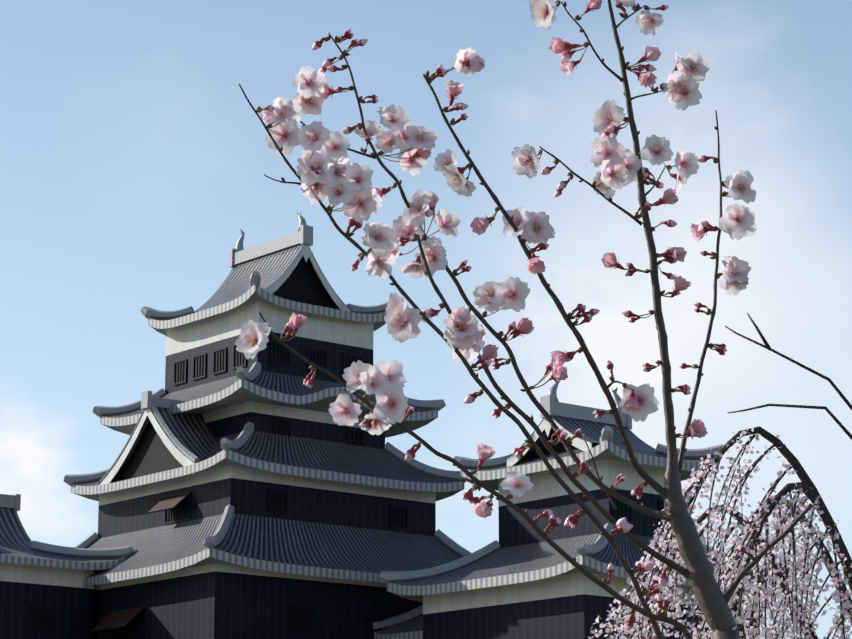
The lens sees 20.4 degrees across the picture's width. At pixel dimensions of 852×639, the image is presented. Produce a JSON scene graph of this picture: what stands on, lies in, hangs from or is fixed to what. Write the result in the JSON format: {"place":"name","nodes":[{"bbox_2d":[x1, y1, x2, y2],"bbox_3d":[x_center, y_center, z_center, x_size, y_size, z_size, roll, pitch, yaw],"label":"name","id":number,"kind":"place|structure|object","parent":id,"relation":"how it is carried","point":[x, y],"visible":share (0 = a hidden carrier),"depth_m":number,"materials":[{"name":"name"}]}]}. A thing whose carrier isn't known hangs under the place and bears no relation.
{"place":"outdoors","nodes":[
{"label":"outdoors","id":0,"kind":"place"},
{"bbox_2d":[0,0,851,638],"label":"sky","id":1,"kind":"structure","parent":0,"point":[134,156],"materials":[{"name":"blue"}]},
{"label":"ground","id":2,"kind":"structure","parent":0,"visible":0},
{"bbox_2d":[0,494,133,638],"bbox_3d":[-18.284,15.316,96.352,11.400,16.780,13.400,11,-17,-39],"label":"castle building","id":3,"kind":"structure","parent":2,"relation":"on","point":[45,593],"depth_m":95.00,"materials":[{"name":"tile"}]},
{"bbox_2d":[63,211,470,638],"bbox_3d":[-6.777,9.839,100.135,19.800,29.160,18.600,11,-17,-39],"label":"castle tower","id":4,"kind":"structure","parent":2,"relation":"on","point":[236,494],"depth_m":96.91,"materials":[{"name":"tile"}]},
{"bbox_2d":[373,605,422,638],"bbox_3d":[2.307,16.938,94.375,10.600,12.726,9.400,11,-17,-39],"label":"roof","id":5,"kind":"structure","parent":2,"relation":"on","point":[408,625],"depth_m":94.97,"materials":[{"name":"tile"}]},
{"bbox_2d":[235,0,812,638],"bbox_3d":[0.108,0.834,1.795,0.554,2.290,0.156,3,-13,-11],"label":"cherry tree","id":6,"kind":"object","parent":2,"relation":"on","point":[329,170],"visible":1,"depth_m":2.00,"materials":[{"name":"pink plant"}]},
{"bbox_2d":[378,379,802,638],"bbox_3d":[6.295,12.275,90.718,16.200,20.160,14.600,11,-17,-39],"label":"castle turret","id":7,"kind":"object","parent":2,"relation":"on","point":[521,579],"visible":0.6,"depth_m":89.34,"materials":[{"name":"tile"}]},
{"bbox_2d":[588,313,851,638],"bbox_3d":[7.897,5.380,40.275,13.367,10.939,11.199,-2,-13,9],"label":"weeping cherry tree","id":8,"kind":"object","parent":2,"relation":"on","point":[751,527],"visible":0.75,"depth_m":38.64,"materials":[{"name":"pink plant"}]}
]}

